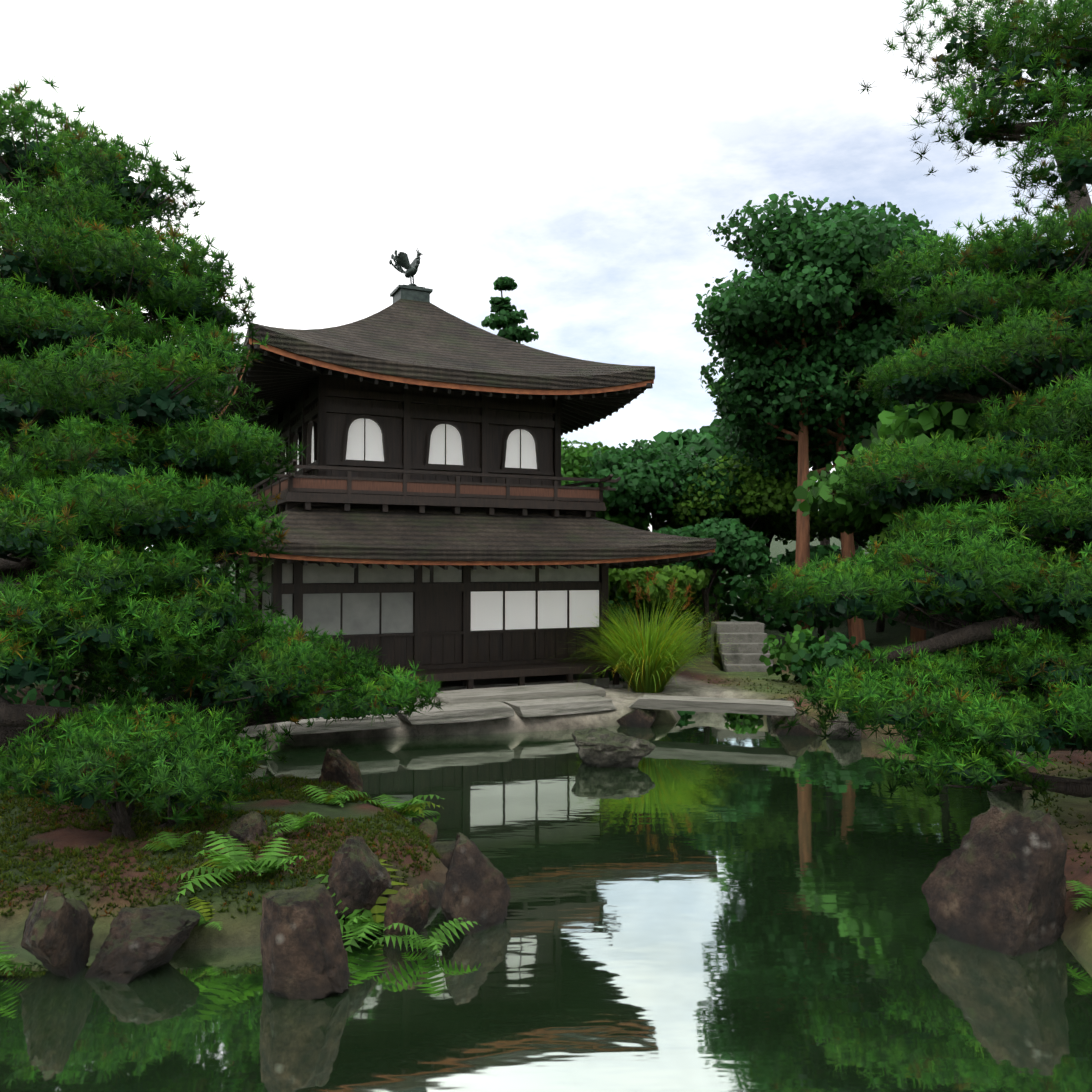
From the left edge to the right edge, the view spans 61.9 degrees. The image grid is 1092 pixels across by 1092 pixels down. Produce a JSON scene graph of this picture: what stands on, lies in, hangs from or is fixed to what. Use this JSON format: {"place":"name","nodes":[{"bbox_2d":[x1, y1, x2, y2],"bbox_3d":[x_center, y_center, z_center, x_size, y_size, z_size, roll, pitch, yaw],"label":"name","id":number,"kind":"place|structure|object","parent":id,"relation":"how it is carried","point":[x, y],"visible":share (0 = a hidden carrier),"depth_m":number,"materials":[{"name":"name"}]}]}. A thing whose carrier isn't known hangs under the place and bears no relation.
{"place":"outdoors","nodes":[
{"label":"outdoors","id":0,"kind":"place"},
{"bbox_2d":[0,713,1091,1091],"bbox_3d":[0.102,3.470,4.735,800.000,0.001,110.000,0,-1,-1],"label":"water","id":1,"kind":"structure","parent":0,"point":[710,903],"depth_m":7.58,"materials":[{"name":"green liquid"}]},
{"bbox_2d":[20,891,94,978],"bbox_3d":[-3.983,3.256,7.471,0.539,0.946,0.717,1,-2,-33],"label":"rock","id":2,"kind":"object","parent":1,"relation":"in","point":[58,934],"visible":0.98,"depth_m":7.34,"materials":[{"name":"grey stone"}]},
{"bbox_2d":[85,904,200,983],"bbox_3d":[-3.364,3.360,7.692,0.720,0.606,0.757,0,-1,17],"label":"rock","id":3,"kind":"object","parent":1,"relation":"in","point":[137,942],"visible":0.9,"depth_m":7.49,"materials":[{"name":"grey stone"}]},
{"bbox_2d":[260,884,349,999],"bbox_3d":[-1.943,3.245,7.292,0.641,1.000,0.673,1,-2,-31],"label":"rock","id":4,"kind":"object","parent":1,"relation":"in","point":[303,951],"visible":0.96,"depth_m":7.07,"materials":[{"name":"stone"}]},
{"bbox_2d":[382,883,429,945],"bbox_3d":[-1.271,3.386,8.214,0.331,0.609,0.390,-1,-1,26],"label":"rock","id":5,"kind":"object","parent":1,"relation":"in","point":[410,907],"visible":0.77,"depth_m":8.15,"materials":[{"name":"stone"}]},
{"bbox_2d":[441,832,510,934],"bbox_3d":[-0.658,3.253,8.632,0.676,1.030,0.769,0,-1,-8],"label":"rock","id":6,"kind":"object","parent":1,"relation":"in","point":[476,887],"visible":0.92,"depth_m":8.51,"materials":[{"name":"stone"}]},
{"bbox_2d":[571,727,654,767],"bbox_3d":[1.097,3.602,15.554,1.298,0.958,1.104,0,-1,-18],"label":"pond rock","id":7,"kind":"object","parent":1,"relation":"in","point":[604,747],"visible":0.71,"depth_m":15.18,"materials":[{"name":"grey stone"}]},
{"bbox_2d":[0,535,1091,963],"bbox_3d":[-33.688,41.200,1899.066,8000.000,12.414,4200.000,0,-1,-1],"label":"ground","id":8,"kind":"structure","parent":0,"point":[242,929],"depth_m":10.20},
{"bbox_2d":[0,690,291,839],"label":"pine shrub","id":9,"kind":"object","parent":8,"relation":"on","point":[103,734],"depth_m":9.42,"materials":[{"name":"green plant"}]},
{"bbox_2d":[0,74,443,752],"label":"pine","id":10,"kind":"object","parent":8,"relation":"on","point":[76,498],"depth_m":10.64,"materials":[{"name":"green plant"}]},
{"bbox_2d":[0,353,1088,727],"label":"pine limbs","id":11,"kind":"object","parent":10,"relation":"attached to","point":[14,715],"visible":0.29,"depth_m":10.76,"materials":[{"name":"brown plant"}]},
{"bbox_2d":[218,724,267,736],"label":"slab","id":12,"kind":"structure","parent":8,"relation":"on","point":[251,729],"depth_m":16.56,"materials":[{"name":"stone"}]},
{"bbox_2d":[223,810,267,842],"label":"rock","id":13,"kind":"object","parent":8,"relation":"on","point":[250,825],"visible":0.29,"depth_m":9.71,"materials":[{"name":"grey stone"}]},
{"bbox_2d":[270,714,399,734],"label":"slab","id":14,"kind":"structure","parent":8,"relation":"on","point":[320,726],"depth_m":16.90,"materials":[{"name":"stone"}]},
{"bbox_2d":[317,748,362,793],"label":"rock","id":15,"kind":"object","parent":8,"relation":"on","point":[340,767],"visible":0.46,"depth_m":12.41,"materials":[{"name":"stone"}]},
{"bbox_2d":[326,836,392,919],"bbox_3d":[-1.809,3.115,8.511,0.558,0.727,0.656,-1,-2,37],"label":"rock","id":16,"kind":"object","parent":8,"relation":"on","point":[359,877],"visible":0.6,"depth_m":8.32,"materials":[{"name":"grey stone"}]},
{"bbox_2d":[384,806,405,819],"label":"rock","id":17,"kind":"object","parent":8,"relation":"on","point":[394,810],"depth_m":11.32,"materials":[{"name":"grey stone"}]},
{"bbox_2d":[226,370,622,698],"bbox_3d":[-3.917,-0.164,24.238,9.368,7.650,8.867,1,-1,-25],"label":"pavilion","id":18,"kind":"object","parent":8,"relation":"on","point":[442,642],"depth_m":21.39,"materials":[{"name":"brown wood"}]},
{"bbox_2d":[239,418,598,635],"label":"windows","id":19,"kind":"structure","parent":18,"relation":"on","point":[486,610],"depth_m":21.60,"materials":[{"name":"white paper"}]},
{"bbox_2d":[247,478,598,505],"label":"balcony","id":20,"kind":"structure","parent":18,"relation":"attached to","point":[316,483],"depth_m":20.89,"materials":[{"name":"brown wood"}]},
{"bbox_2d":[215,299,653,401],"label":"pavilion roof","id":21,"kind":"structure","parent":18,"relation":"on","point":[414,332],"depth_m":22.09,"materials":[{"name":"brown wood"}]},
{"bbox_2d":[390,284,432,302],"bbox_3d":[-3.649,-6.702,24.607,0.920,0.500,0.920,1,-1,-25],"label":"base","id":22,"kind":"object","parent":21,"relation":"on","point":[409,292],"visible":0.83,"depth_m":24.26,"materials":[{"name":"grey metal"}]},
{"bbox_2d":[389,248,422,285],"bbox_3d":[-3.762,-7.557,24.706,1.174,1.138,0.620,-1,-2,35],"label":"rooster statue","id":23,"kind":"object","parent":22,"relation":"on","point":[401,259],"visible":0.94,"depth_m":24.55,"materials":[{"name":"grey metal"}]},
{"bbox_2d":[211,323,654,413],"bbox_3d":[-3.649,-3.918,24.544,9.508,0.850,9.508,1,-1,-25],"label":"roof edge","id":24,"kind":"object","parent":21,"relation":"attached to","point":[337,357],"visible":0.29,"depth_m":19.97,"materials":[{"name":"brown wood"}]},
{"bbox_2d":[212,338,653,418],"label":"roof eave trim","id":25,"kind":"structure","parent":21,"relation":"attached to","point":[435,383],"depth_m":20.03,"materials":[{"name":"brown wood"}]},
{"bbox_2d":[214,344,652,435],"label":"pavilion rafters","id":26,"kind":"object","parent":21,"relation":"attached to","point":[281,382],"visible":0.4,"depth_m":21.53,"materials":[{"name":"brown wood"}]},
{"bbox_2d":[218,345,652,431],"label":"rafters","id":27,"kind":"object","parent":21,"relation":"attached to","point":[244,375],"depth_m":21.90,"materials":[{"name":"brown wood"}]},
{"bbox_2d":[260,504,713,549],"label":"pavilion roof","id":28,"kind":"structure","parent":18,"relation":"attached to","point":[403,527],"depth_m":20.42,"materials":[{"name":"brown wood"}]},
{"bbox_2d":[181,533,715,560],"bbox_3d":[-3.649,0.156,24.452,12.008,0.560,11.008,1,-1,-25],"label":"roof edge","id":29,"kind":"object","parent":28,"relation":"attached to","point":[318,550],"visible":0.5,"depth_m":19.46,"materials":[{"name":"brown wood"}]},
{"bbox_2d":[199,552,712,569],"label":"roof rafters","id":30,"kind":"object","parent":28,"relation":"attached to","point":[645,563],"visible":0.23,"depth_m":20.28,"materials":[{"name":"brown wood"}]},
{"bbox_2d":[230,549,714,564],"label":"roof eave trim","id":31,"kind":"structure","parent":28,"relation":"attached to","point":[349,560],"depth_m":19.38,"materials":[{"name":"brown wood"}]},
{"bbox_2d":[417,819,437,842],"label":"rock","id":32,"kind":"object","parent":8,"relation":"on","point":[429,827],"visible":0.52,"depth_m":10.99,"materials":[{"name":"grey stone"}]},
{"bbox_2d":[423,878,443,908],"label":"rock","id":33,"kind":"object","parent":8,"relation":"on","point":[434,889],"visible":0.4,"depth_m":9.05,"materials":[{"name":"grey stone"}]},
{"bbox_2d":[430,841,454,868],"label":"rock","id":34,"kind":"object","parent":8,"relation":"on","point":[444,849],"visible":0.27,"depth_m":10.11,"materials":[{"name":"grey stone"}]},
{"bbox_2d":[396,698,514,724],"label":"slab","id":35,"kind":"structure","parent":8,"relation":"on","point":[467,712],"depth_m":17.98,"materials":[{"name":"stone"}]},
{"bbox_2d":[430,682,605,703],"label":"stone slab","id":36,"kind":"structure","parent":8,"relation":"on","point":[517,693],"depth_m":19.66,"materials":[{"name":"stone"}]},
{"bbox_2d":[0,191,1091,763],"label":"trees","id":37,"kind":"object","parent":8,"relation":"on","point":[836,249],"depth_m":29.50,"materials":[{"name":"green plant"}]},
{"bbox_2d":[0,678,1091,920],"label":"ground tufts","id":38,"kind":"object","parent":8,"relation":"on","point":[410,836],"visible":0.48,"depth_m":9.50,"materials":[{"name":"green plant"}]},
{"bbox_2d":[0,785,1091,975],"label":"ferns","id":39,"kind":"object","parent":38,"relation":"on","point":[228,863],"visible":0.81,"depth_m":8.49,"materials":[{"name":"green plant"}]},
{"bbox_2d":[503,695,616,716],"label":"slab","id":40,"kind":"structure","parent":8,"relation":"on","point":[551,706],"depth_m":18.99,"materials":[{"name":"stone"}]},
{"bbox_2d":[617,708,655,727],"bbox_3d":[1.911,3.682,19.369,0.900,0.640,0.800,0,-1,-1],"label":"bridge support","id":41,"kind":"object","parent":8,"relation":"on","point":[640,718],"visible":0.58,"depth_m":19.03,"materials":[{"name":"grey stone"}]},
{"bbox_2d":[550,589,749,692],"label":"ornamental grass","id":42,"kind":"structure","parent":8,"relation":"on","point":[651,660],"depth_m":20.71,"materials":[{"name":"green plant"}]},
{"bbox_2d":[626,567,691,609],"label":"susuki plumes","id":43,"kind":"object","parent":42,"relation":"attached to","point":[638,588],"visible":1,"depth_m":21.51,"materials":[{"name":"plant"}]},
{"bbox_2d":[628,695,796,715],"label":"bridge slab","id":44,"kind":"structure","parent":8,"relation":"on","point":[732,705],"depth_m":18.60,"materials":[{"name":"stone"}]},
{"bbox_2d":[711,622,772,671],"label":"stone steps","id":45,"kind":"structure","parent":8,"relation":"on","point":[744,653],"depth_m":26.28,"materials":[{"name":"grey stone"}]},
{"bbox_2d":[771,715,782,723],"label":"rock","id":46,"kind":"object","parent":8,"relation":"on","point":[774,718],"visible":0.38,"depth_m":19.36,"materials":[{"name":"grey stone"}]},
{"bbox_2d":[767,698,786,718],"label":"rock","id":47,"kind":"object","parent":8,"relation":"on","point":[769,716],"visible":0.1,"depth_m":20.18,"materials":[{"name":"grey stone"}]},
{"bbox_2d":[775,709,820,736],"bbox_3d":[4.991,3.630,18.424,1.000,0.840,0.900,0,-1,-1],"label":"bridge support","id":48,"kind":"object","parent":8,"relation":"on","point":[803,728],"visible":0.4,"depth_m":18.08,"materials":[{"name":"grey stone"}]},
{"bbox_2d":[806,716,821,732],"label":"rock","id":49,"kind":"object","parent":8,"relation":"on","point":[812,722],"visible":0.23,"depth_m":18.22,"materials":[{"name":"grey stone"}]},
{"bbox_2d":[826,713,861,740],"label":"rock","id":50,"kind":"object","parent":8,"relation":"on","point":[838,728],"visible":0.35,"depth_m":17.60,"materials":[{"name":"grey stone"}]},
{"bbox_2d":[609,451,1091,614],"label":"leaves","id":51,"kind":"object","parent":8,"relation":"on","point":[769,500],"visible":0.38,"depth_m":32.49,"materials":[{"name":"green plant"}]},
{"bbox_2d":[741,102,1091,807],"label":"pine","id":52,"kind":"object","parent":8,"relation":"on","point":[877,572],"depth_m":10.93,"materials":[{"name":"green plant"}]},
{"bbox_2d":[921,805,1066,955],"bbox_3d":[4.251,3.136,8.418,1.109,1.564,0.943,11,-1,-30],"label":"rock","id":53,"kind":"object","parent":8,"relation":"on","point":[996,881],"visible":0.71,"depth_m":8.12,"materials":[{"name":"brown stone"}]},
{"bbox_2d":[988,756,1024,792],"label":"rock","id":54,"kind":"object","parent":8,"relation":"on","point":[1014,784],"visible":0.04,"depth_m":13.52,"materials":[{"name":"grey stone"}]},
{"bbox_2d":[999,748,1018,755],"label":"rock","id":55,"kind":"object","parent":8,"relation":"on","point":[1010,753],"visible":0.1,"depth_m":15.17,"materials":[{"name":"grey stone"}]},
{"bbox_2d":[1015,751,1039,767],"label":"rock","id":56,"kind":"object","parent":8,"relation":"on","point":[1021,763],"visible":0.12,"depth_m":14.55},
{"bbox_2d":[0,0,1091,549],"label":"sky","id":57,"kind":"structure","parent":0,"point":[584,154],"materials":[{"name":"white"}]},
{"bbox_2d":[858,0,1091,218],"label":"pine","id":58,"kind":"object","parent":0,"point":[1044,24],"depth_m":6.51,"materials":[{"name":"green plant"}]}
]}

